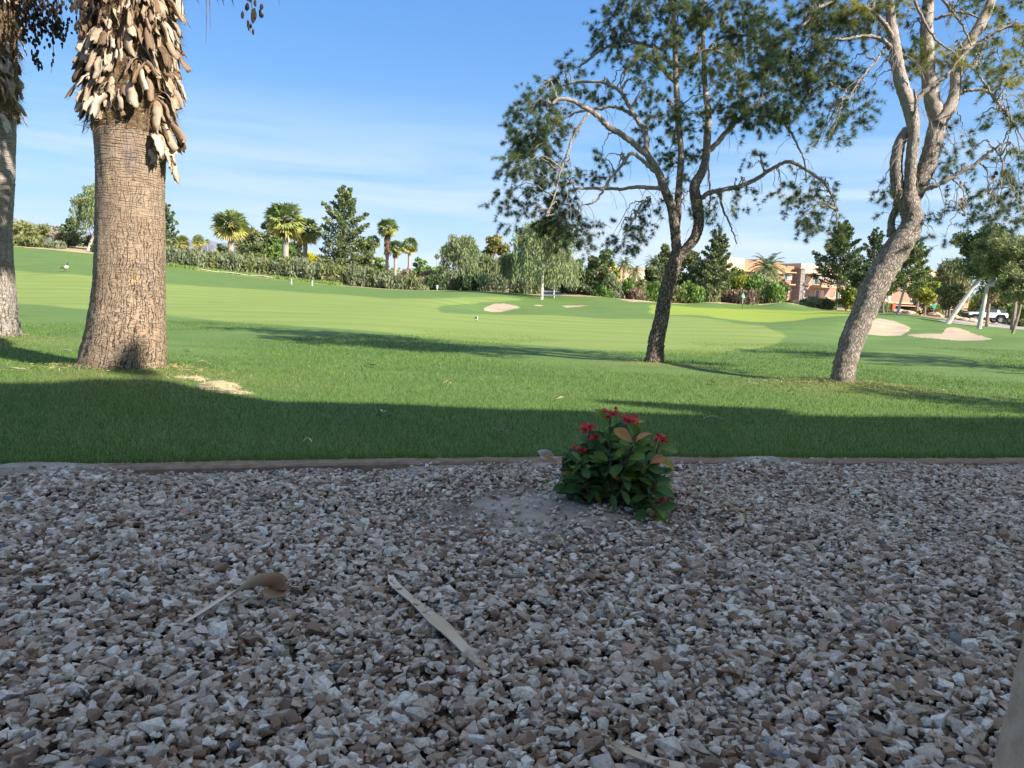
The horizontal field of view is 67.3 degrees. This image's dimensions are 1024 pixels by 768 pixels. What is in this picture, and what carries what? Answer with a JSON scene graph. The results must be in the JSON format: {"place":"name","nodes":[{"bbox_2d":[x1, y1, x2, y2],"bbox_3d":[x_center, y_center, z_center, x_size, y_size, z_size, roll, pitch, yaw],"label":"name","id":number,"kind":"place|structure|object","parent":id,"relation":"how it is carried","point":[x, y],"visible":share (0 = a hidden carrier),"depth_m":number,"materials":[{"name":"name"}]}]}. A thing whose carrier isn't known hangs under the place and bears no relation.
{"place":"outdoors","nodes":[
{"label":"outdoors","id":0,"kind":"place"},
{"bbox_2d":[13,218,320,257],"bbox_3d":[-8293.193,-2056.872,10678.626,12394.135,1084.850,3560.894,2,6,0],"label":"hills","id":1,"kind":"structure","parent":0,"point":[212,245],"depth_m":11719.74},
{"bbox_2d":[13,245,1000,323],"bbox_3d":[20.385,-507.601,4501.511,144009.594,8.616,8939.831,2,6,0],"label":"desert ground","id":2,"kind":"structure","parent":0,"point":[77,249],"depth_m":105.67,"materials":[{"name":"soil"}]},
{"bbox_2d":[13,219,51,240],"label":"tree","id":3,"kind":"object","parent":2,"relation":"on","point":[23,228],"visible":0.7,"depth_m":123.33,"materials":[{"name":"green plant"}]},
{"bbox_2d":[23,234,46,247],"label":"shrub","id":4,"kind":"object","parent":2,"relation":"on","point":[35,240],"visible":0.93,"depth_m":107.12,"materials":[{"name":"green plant"}]},
{"bbox_2d":[53,231,80,246],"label":"tree","id":5,"kind":"object","parent":2,"relation":"on","point":[71,239],"visible":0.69,"depth_m":115.33,"materials":[{"name":"green plant"}]},
{"bbox_2d":[59,216,85,246],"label":"tree","id":6,"kind":"object","parent":2,"relation":"on","point":[67,227],"visible":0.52,"depth_m":120.09,"materials":[{"name":"green plant"}]},
{"bbox_2d":[68,182,94,249],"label":"tree","id":7,"kind":"object","parent":2,"relation":"on","point":[85,204],"visible":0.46,"depth_m":109.58,"materials":[{"name":"green plant"}]},
{"bbox_2d":[165,202,179,245],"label":"tree","id":8,"kind":"object","parent":2,"relation":"on","point":[171,233],"visible":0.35,"depth_m":111.42,"materials":[{"name":"green plant"}]},
{"bbox_2d":[166,246,181,264],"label":"shrub","id":9,"kind":"object","parent":2,"relation":"on","point":[173,255],"visible":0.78,"depth_m":101.41,"materials":[{"name":"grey plant"}]},
{"bbox_2d":[187,248,207,267],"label":"shrub","id":10,"kind":"object","parent":2,"relation":"on","point":[196,258],"visible":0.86,"depth_m":101.27,"materials":[{"name":"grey plant"}]},
{"bbox_2d":[205,249,224,269],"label":"shrub","id":11,"kind":"object","parent":2,"relation":"on","point":[214,258],"visible":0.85,"depth_m":101.85,"materials":[{"name":"green plant"}]},
{"bbox_2d":[210,209,251,253],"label":"fan palm","id":12,"kind":"object","parent":2,"relation":"on","point":[235,227],"visible":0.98,"depth_m":113.63,"materials":[{"name":"green plant"}]},
{"bbox_2d":[222,252,240,271],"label":"shrub","id":13,"kind":"object","parent":2,"relation":"on","point":[227,262],"visible":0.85,"depth_m":101.74,"materials":[{"name":"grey plant"}]},
{"bbox_2d":[233,226,264,252],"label":"tree","id":14,"kind":"object","parent":2,"relation":"on","point":[251,240],"visible":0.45,"depth_m":126.52,"materials":[{"name":"green plant"}]},
{"bbox_2d":[239,253,258,273],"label":"shrub","id":15,"kind":"object","parent":2,"relation":"on","point":[248,266],"visible":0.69,"depth_m":101.20,"materials":[{"name":"green plant"}]},
{"bbox_2d":[166,262,341,284],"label":"tall grass","id":16,"kind":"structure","parent":2,"relation":"on","point":[249,274],"depth_m":98.43,"materials":[{"name":"green plant"}]},
{"bbox_2d":[239,241,270,257],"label":"tree","id":17,"kind":"object","parent":2,"relation":"on","point":[246,247],"visible":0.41,"depth_m":119.39,"materials":[{"name":"green plant"}]},
{"bbox_2d":[259,218,278,249],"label":"tree","id":18,"kind":"object","parent":2,"relation":"on","point":[268,237],"visible":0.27,"depth_m":127.95,"materials":[{"name":"green plant"}]},
{"bbox_2d":[268,259,287,276],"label":"shrub","id":19,"kind":"object","parent":2,"relation":"on","point":[273,264],"visible":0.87,"depth_m":101.09,"materials":[{"name":"green plant"}]},
{"bbox_2d":[263,238,295,260],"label":"tree","id":20,"kind":"object","parent":2,"relation":"on","point":[274,252],"visible":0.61,"depth_m":122.72,"materials":[{"name":"green plant"}]},
{"bbox_2d":[263,201,305,258],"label":"fan palm","id":21,"kind":"object","parent":2,"relation":"on","point":[286,228],"visible":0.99,"depth_m":107.39,"materials":[{"name":"green plant"}]},
{"bbox_2d":[284,257,303,279],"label":"shrub","id":22,"kind":"object","parent":2,"relation":"on","point":[297,267],"visible":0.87,"depth_m":101.30,"materials":[{"name":"green plant"}]},
{"bbox_2d":[291,216,319,258],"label":"fan palm","id":23,"kind":"object","parent":2,"relation":"on","point":[309,235],"visible":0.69,"depth_m":112.64,"materials":[{"name":"green plant"}]},
{"bbox_2d":[300,260,323,280],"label":"shrub","id":24,"kind":"object","parent":2,"relation":"on","point":[309,270],"visible":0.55,"depth_m":100.97,"materials":[{"name":"green plant"}]},
{"bbox_2d":[317,261,341,282],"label":"shrub","id":25,"kind":"object","parent":2,"relation":"on","point":[327,268],"visible":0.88,"depth_m":100.49,"materials":[{"name":"green plant"}]},
{"bbox_2d":[326,262,345,284],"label":"shrub","id":26,"kind":"object","parent":2,"relation":"on","point":[338,277],"visible":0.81,"depth_m":100.72,"materials":[{"name":"green plant"}]},
{"bbox_2d":[308,185,376,267],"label":"tree","id":27,"kind":"object","parent":2,"relation":"on","point":[346,236],"visible":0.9,"depth_m":108.22,"materials":[{"name":"green plant"}]},
{"bbox_2d":[344,264,364,286],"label":"shrub","id":28,"kind":"object","parent":2,"relation":"on","point":[351,273],"visible":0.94,"depth_m":100.86,"materials":[{"name":"green plant"}]},
{"bbox_2d":[354,238,376,269],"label":"tree","id":29,"kind":"object","parent":2,"relation":"on","point":[367,248],"visible":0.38,"depth_m":112.56,"materials":[{"name":"green plant"}]},
{"bbox_2d":[376,218,398,270],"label":"fan palm","id":30,"kind":"object","parent":2,"relation":"on","point":[388,231],"visible":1,"depth_m":116.89,"materials":[{"name":"green plant"}]},
{"bbox_2d":[379,271,401,288],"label":"shrub","id":31,"kind":"object","parent":2,"relation":"on","point":[388,281],"visible":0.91,"depth_m":100.20,"materials":[{"name":"green plant"}]},
{"bbox_2d":[390,240,402,274],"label":"fan palm","id":32,"kind":"object","parent":2,"relation":"on","point":[395,251],"visible":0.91,"depth_m":119.03,"materials":[{"name":"green plant"}]},
{"bbox_2d":[400,237,417,268],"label":"fan palm","id":33,"kind":"object","parent":2,"relation":"on","point":[405,246],"visible":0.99,"depth_m":115.07,"materials":[{"name":"green plant"}]},
{"bbox_2d":[398,272,422,289],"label":"shrub","id":34,"kind":"object","parent":2,"relation":"on","point":[410,278],"visible":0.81,"depth_m":100.69,"materials":[{"name":"green plant"}]},
{"bbox_2d":[412,256,431,276],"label":"tree","id":35,"kind":"object","parent":2,"relation":"on","point":[417,270],"visible":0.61,"depth_m":133.38,"materials":[{"name":"green plant"}]},
{"bbox_2d":[423,273,446,289],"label":"shrub","id":36,"kind":"object","parent":2,"relation":"on","point":[432,281],"visible":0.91,"depth_m":102.04,"materials":[{"name":"green plant"}]},
{"bbox_2d":[441,268,455,289],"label":"shrub","id":37,"kind":"object","parent":2,"relation":"on","point":[448,276],"visible":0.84,"depth_m":103.19,"materials":[{"name":"green plant"}]},
{"bbox_2d":[437,233,481,275],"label":"tree","id":38,"kind":"object","parent":2,"relation":"on","point":[462,252],"visible":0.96,"depth_m":106.07,"materials":[{"name":"green plant"}]},
{"bbox_2d":[453,273,475,290],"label":"shrub","id":39,"kind":"object","parent":2,"relation":"on","point":[462,281],"visible":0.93,"depth_m":102.05,"materials":[{"name":"green plant"}]},
{"bbox_2d":[471,273,491,290],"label":"shrub","id":40,"kind":"object","parent":2,"relation":"on","point":[480,281],"visible":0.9,"depth_m":102.04,"materials":[{"name":"green plant"}]},
{"bbox_2d":[467,253,501,277],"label":"tree","id":41,"kind":"object","parent":2,"relation":"on","point":[488,263],"visible":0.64,"depth_m":110.41,"materials":[{"name":"green plant"}]},
{"bbox_2d":[481,233,510,275],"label":"tree","id":42,"kind":"object","parent":2,"relation":"on","point":[494,245],"visible":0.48,"depth_m":114.73,"materials":[{"name":"green plant"}]},
{"bbox_2d":[487,276,508,291],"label":"shrub","id":43,"kind":"object","parent":2,"relation":"on","point":[495,285],"visible":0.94,"depth_m":102.27,"materials":[{"name":"green plant"}]},
{"bbox_2d":[511,274,533,293],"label":"shrub","id":44,"kind":"object","parent":2,"relation":"on","point":[519,288],"visible":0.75,"depth_m":102.81,"materials":[{"name":"green plant"}]},
{"bbox_2d":[561,258,587,293],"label":"tree","id":45,"kind":"object","parent":2,"relation":"on","point":[582,283],"visible":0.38,"depth_m":107.30,"materials":[{"name":"green plant"}]},
{"bbox_2d":[584,249,612,291],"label":"tree","id":46,"kind":"object","parent":2,"relation":"on","point":[593,278],"visible":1,"depth_m":103.31,"materials":[{"name":"green plant"}]},
{"bbox_2d":[592,283,613,297],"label":"shrub","id":47,"kind":"object","parent":2,"relation":"on","point":[602,291],"visible":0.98,"depth_m":103.34,"materials":[{"name":"green plant"}]},
{"bbox_2d":[606,271,623,298],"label":"shrub","id":48,"kind":"object","parent":2,"relation":"on","point":[613,284],"visible":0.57,"depth_m":105.11,"materials":[{"name":"green plant"}]},
{"bbox_2d":[614,256,633,280],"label":"date palm","id":49,"kind":"object","parent":2,"relation":"on","point":[624,266],"visible":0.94,"depth_m":141.10,"materials":[{"name":"green plant"}]},
{"bbox_2d":[615,276,637,298],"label":"shrub","id":50,"kind":"object","parent":2,"relation":"on","point":[627,282],"visible":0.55,"depth_m":107.65,"materials":[{"name":"green plant"}]},
{"bbox_2d":[621,286,645,300],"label":"shrub","id":51,"kind":"object","parent":2,"relation":"on","point":[634,293],"visible":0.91,"depth_m":106.76,"materials":[{"name":"brown plant"}]},
{"bbox_2d":[643,266,661,283],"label":"tree","id":52,"kind":"object","parent":2,"relation":"on","point":[651,275],"visible":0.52,"depth_m":113.01,"materials":[{"name":"green plant"}]},
{"bbox_2d":[645,280,660,301],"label":"shrub","id":53,"kind":"object","parent":2,"relation":"on","point":[652,289],"visible":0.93,"depth_m":109.06,"materials":[{"name":"green plant"}]},
{"bbox_2d":[657,243,671,267],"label":"tree","id":54,"kind":"object","parent":2,"relation":"on","point":[666,250],"visible":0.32,"depth_m":126.72,"materials":[{"name":"green plant"}]},
{"bbox_2d":[671,285,686,302],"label":"shrub","id":55,"kind":"object","parent":2,"relation":"on","point":[676,296],"visible":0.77,"depth_m":110.80,"materials":[{"name":"green plant"}]},
{"bbox_2d":[675,262,688,285],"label":"tree","id":56,"kind":"object","parent":2,"relation":"on","point":[682,278],"visible":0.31,"depth_m":116.78,"materials":[{"name":"green plant"}]},
{"bbox_2d":[678,280,706,303],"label":"shrub","id":57,"kind":"object","parent":2,"relation":"on","point":[694,293],"visible":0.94,"depth_m":110.82,"materials":[{"name":"green plant"}]},
{"bbox_2d":[682,250,706,281],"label":"tree","id":58,"kind":"object","parent":2,"relation":"on","point":[690,259],"visible":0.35,"depth_m":120.60,"materials":[{"name":"green plant"}]},
{"bbox_2d":[688,263,717,286],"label":"tree","id":59,"kind":"object","parent":2,"relation":"on","point":[699,268],"visible":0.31,"depth_m":116.81,"materials":[{"name":"green plant"}]},
{"bbox_2d":[701,283,721,301],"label":"shrub","id":60,"kind":"object","parent":2,"relation":"on","point":[713,294],"visible":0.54,"depth_m":113.19,"materials":[{"name":"green plant"}]},
{"bbox_2d":[691,230,741,290],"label":"tree","id":61,"kind":"object","parent":2,"relation":"on","point":[718,248],"visible":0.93,"depth_m":114.66,"materials":[{"name":"green plant"}]},
{"bbox_2d":[728,270,749,290],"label":"shrub","id":62,"kind":"object","parent":2,"relation":"on","point":[738,281],"visible":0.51,"depth_m":119.98,"materials":[{"name":"green plant"}]},
{"bbox_2d":[729,288,759,304],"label":"shrub","id":63,"kind":"object","parent":2,"relation":"on","point":[750,297],"visible":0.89,"depth_m":113.56,"materials":[{"name":"brown plant"}]},
{"bbox_2d":[743,273,764,290],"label":"shrub","id":64,"kind":"object","parent":2,"relation":"on","point":[756,282],"visible":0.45,"depth_m":118.68,"materials":[{"name":"green plant"}]},
{"bbox_2d":[747,252,788,281],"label":"date palm","id":65,"kind":"object","parent":2,"relation":"on","point":[768,268],"visible":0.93,"depth_m":138.27,"materials":[{"name":"green plant"}]},
{"bbox_2d":[762,281,786,302],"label":"shrub","id":66,"kind":"object","parent":2,"relation":"on","point":[778,292],"visible":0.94,"depth_m":115.11,"materials":[{"name":"green plant"}]},
{"bbox_2d":[799,295,823,308],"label":"shrub","id":67,"kind":"object","parent":2,"relation":"on","point":[813,301],"visible":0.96,"depth_m":114.99,"materials":[{"name":"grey plant"}]},
{"bbox_2d":[819,297,838,309],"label":"shrub","id":68,"kind":"object","parent":2,"relation":"on","point":[828,303],"visible":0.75,"depth_m":114.89,"materials":[{"name":"green plant"}]},
{"bbox_2d":[704,257,969,312],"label":"hotel building","id":69,"kind":"structure","parent":2,"relation":"on","point":[798,280],"depth_m":156.60,"materials":[{"name":"beige paint"}]},
{"bbox_2d":[809,219,865,309],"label":"tree","id":70,"kind":"object","parent":2,"relation":"on","point":[839,249],"visible":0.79,"depth_m":117.34,"materials":[{"name":"green plant"}]},
{"bbox_2d":[835,284,856,310],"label":"tree","id":71,"kind":"object","parent":2,"relation":"on","point":[848,294],"visible":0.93,"depth_m":115.26,"materials":[{"name":"green plant"}]},
{"bbox_2d":[859,227,884,264],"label":"tree","id":72,"kind":"object","parent":2,"relation":"on","point":[875,240],"visible":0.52,"depth_m":122.52,"materials":[{"name":"green plant"}]},
{"bbox_2d":[910,281,941,315],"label":"tree","id":73,"kind":"object","parent":2,"relation":"on","point":[927,295],"visible":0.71,"depth_m":97.14,"materials":[{"name":"green plant"}]},
{"bbox_2d":[929,256,975,313],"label":"tree","id":74,"kind":"object","parent":2,"relation":"on","point":[947,274],"visible":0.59,"depth_m":98.50,"materials":[{"name":"green plant"}]},
{"bbox_2d":[0,246,1023,464],"bbox_3d":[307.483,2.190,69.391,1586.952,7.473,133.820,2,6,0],"label":"lawn","id":75,"kind":"structure","parent":0,"point":[46,285],"depth_m":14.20,"materials":[{"name":"green plant"}]},
{"bbox_2d":[0,0,79,336],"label":"fan palm","id":76,"kind":"object","parent":75,"relation":"on","point":[13,30],"visible":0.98,"depth_m":13.06,"materials":[{"name":"grey plant"}]},
{"bbox_2d":[64,0,279,369],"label":"fan palm","id":77,"kind":"object","parent":75,"relation":"on","point":[128,59],"visible":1,"depth_m":8.80,"materials":[{"name":"brown plant"}]},
{"bbox_2d":[196,379,242,389],"bbox_3d":[-3.142,0.038,8.238,0.543,0.213,0.352,2,6,0],"label":"straw pile","id":78,"kind":"object","parent":75,"relation":"on","point":[221,384],"visible":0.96,"depth_m":8.17,"materials":[{"name":"beige sand"}]},
{"bbox_2d":[0,331,986,394],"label":"grass clippings","id":79,"kind":"object","parent":75,"relation":"on","point":[860,382],"depth_m":10.82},
{"bbox_2d":[484,303,519,311],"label":"sand bunker","id":80,"kind":"object","parent":75,"relation":"on","point":[495,307],"visible":1,"depth_m":68.77},
{"bbox_2d":[498,250,524,293],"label":"tree","id":81,"kind":"object","parent":75,"relation":"on","point":[506,269],"visible":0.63,"depth_m":95.89,"materials":[{"name":"green plant"}]},
{"bbox_2d":[506,215,579,299],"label":"tree","id":82,"kind":"object","parent":75,"relation":"on","point":[528,247],"visible":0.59,"depth_m":88.84,"materials":[{"name":"green plant"}]},
{"bbox_2d":[527,255,585,297],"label":"tree","id":83,"kind":"object","parent":75,"relation":"on","point":[576,268],"visible":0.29,"depth_m":94.92,"materials":[{"name":"green plant"}]},
{"bbox_2d":[477,0,846,362],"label":"pine tree","id":84,"kind":"object","parent":75,"relation":"on","point":[702,18],"visible":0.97,"depth_m":13.33,"materials":[{"name":"green plant"}]},
{"bbox_2d":[847,258,871,290],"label":"tree","id":85,"kind":"object","parent":75,"relation":"on","point":[858,271],"visible":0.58,"depth_m":111.09,"materials":[{"name":"green plant"}]},
{"bbox_2d":[844,318,910,335],"bbox_3d":[20.295,-3.203,42.645,3.219,0.849,7.146,6,7,31],"label":"sand bunker","id":86,"kind":"object","parent":75,"relation":"on","point":[882,327],"visible":0.72,"depth_m":41.92},
{"bbox_2d":[747,0,1023,383],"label":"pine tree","id":87,"kind":"object","parent":75,"relation":"on","point":[906,193],"visible":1,"depth_m":11.09,"materials":[{"name":"green plant"}]},
{"bbox_2d":[889,242,938,314],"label":"tree","id":88,"kind":"object","parent":75,"relation":"on","point":[902,277],"visible":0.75,"depth_m":82.80,"materials":[{"name":"green plant"}]},
{"bbox_2d":[908,327,991,340],"bbox_3d":[22.461,-2.675,40.176,3.631,0.520,7.083,4,7,18],"label":"sand bunker","id":89,"kind":"object","parent":75,"relation":"on","point":[952,333],"visible":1,"depth_m":39.11},
{"bbox_2d":[933,284,970,318],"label":"tree","id":90,"kind":"object","parent":75,"relation":"on","point":[952,295],"visible":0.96,"depth_m":89.37,"materials":[{"name":"green plant"}]},
{"bbox_2d":[945,222,1016,323],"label":"tree","id":91,"kind":"object","parent":75,"relation":"on","point":[963,238],"visible":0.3,"depth_m":65.35,"materials":[{"name":"green plant"}]},
{"bbox_2d":[971,274,1005,326],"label":"tree","id":92,"kind":"object","parent":75,"relation":"on","point":[991,298],"visible":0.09,"depth_m":87.47,"materials":[{"name":"plant"}]},
{"bbox_2d":[969,228,1023,328],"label":"tree","id":93,"kind":"object","parent":75,"relation":"on","point":[996,260],"visible":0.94,"depth_m":51.10,"materials":[{"name":"green plant"}]},
{"bbox_2d":[994,268,1023,333],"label":"tree","id":94,"kind":"object","parent":75,"relation":"on","point":[1007,282],"visible":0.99,"depth_m":46.84,"materials":[{"name":"green plant"}]},
{"bbox_2d":[1009,233,1023,329],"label":"tree","id":95,"kind":"object","parent":75,"relation":"on","point":[1014,308],"visible":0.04,"depth_m":77.63,"materials":[{"name":"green plant"}]},
{"bbox_2d":[0,456,1023,767],"bbox_3d":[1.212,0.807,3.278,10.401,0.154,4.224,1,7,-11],"label":"gravel","id":96,"kind":"structure","parent":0,"point":[44,531],"depth_m":2.64,"materials":[{"name":"grey gravel"}]},
{"bbox_2d":[167,572,286,632],"bbox_3d":[-0.964,0.722,2.628,0.456,0.109,0.108,-4,9,-45],"label":"palm leaf strip","id":97,"kind":"object","parent":96,"relation":"on","point":[274,582],"visible":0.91,"depth_m":2.71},
{"bbox_2d":[388,574,489,670],"bbox_3d":[-0.288,0.788,2.626,0.076,0.044,0.827,-1,7,-30],"label":"palm leaf strip","id":98,"kind":"object","parent":96,"relation":"on","point":[444,627],"visible":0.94,"depth_m":2.54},
{"bbox_2d":[0,457,1023,474],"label":"kerb","id":99,"kind":"structure","parent":96,"relation":"on","point":[365,465],"depth_m":4.97,"materials":[{"name":"concrete"}]},
{"bbox_2d":[538,450,561,463],"bbox_3d":[0.269,0.477,5.073,0.199,0.104,0.084,1,7,-12],"label":"palm leaf strip","id":100,"kind":"object","parent":96,"relation":"on","point":[544,456],"visible":0.93,"depth_m":5.07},
{"bbox_2d":[540,407,677,522],"bbox_3d":[0.534,0.406,4.167,0.751,0.564,0.554,2,6,0],"label":"flowering bush","id":101,"kind":"object","parent":96,"relation":"on","point":[618,463],"visible":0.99,"depth_m":4.08,"materials":[{"name":"green plant"}]},
{"bbox_2d":[609,741,691,767],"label":"palm leaf strip","id":102,"kind":"object","parent":96,"relation":"on","point":[636,755],"visible":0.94,"depth_m":1.85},
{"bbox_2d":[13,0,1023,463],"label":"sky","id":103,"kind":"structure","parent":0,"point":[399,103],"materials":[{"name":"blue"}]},
{"bbox_2d":[938,319,1023,329],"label":"road","id":104,"kind":"structure","parent":0,"point":[983,324],"depth_m":93.30,"materials":[{"name":"grey asphalt"}]},
{"bbox_2d":[961,308,1008,322],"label":"off road car","id":105,"kind":"object","parent":104,"relation":"on","point":[998,314],"visible":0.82,"depth_m":99.89,"materials":[{"name":"white metal"}]},
{"label":"ground","id":106,"kind":"structure","parent":0,"visible":0},
{"bbox_2d":[992,638,1023,767],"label":"stucco pillar","id":107,"kind":"structure","parent":106,"relation":"on","point":[1009,753],"depth_m":0.94,"materials":[{"name":"grey concrete"}]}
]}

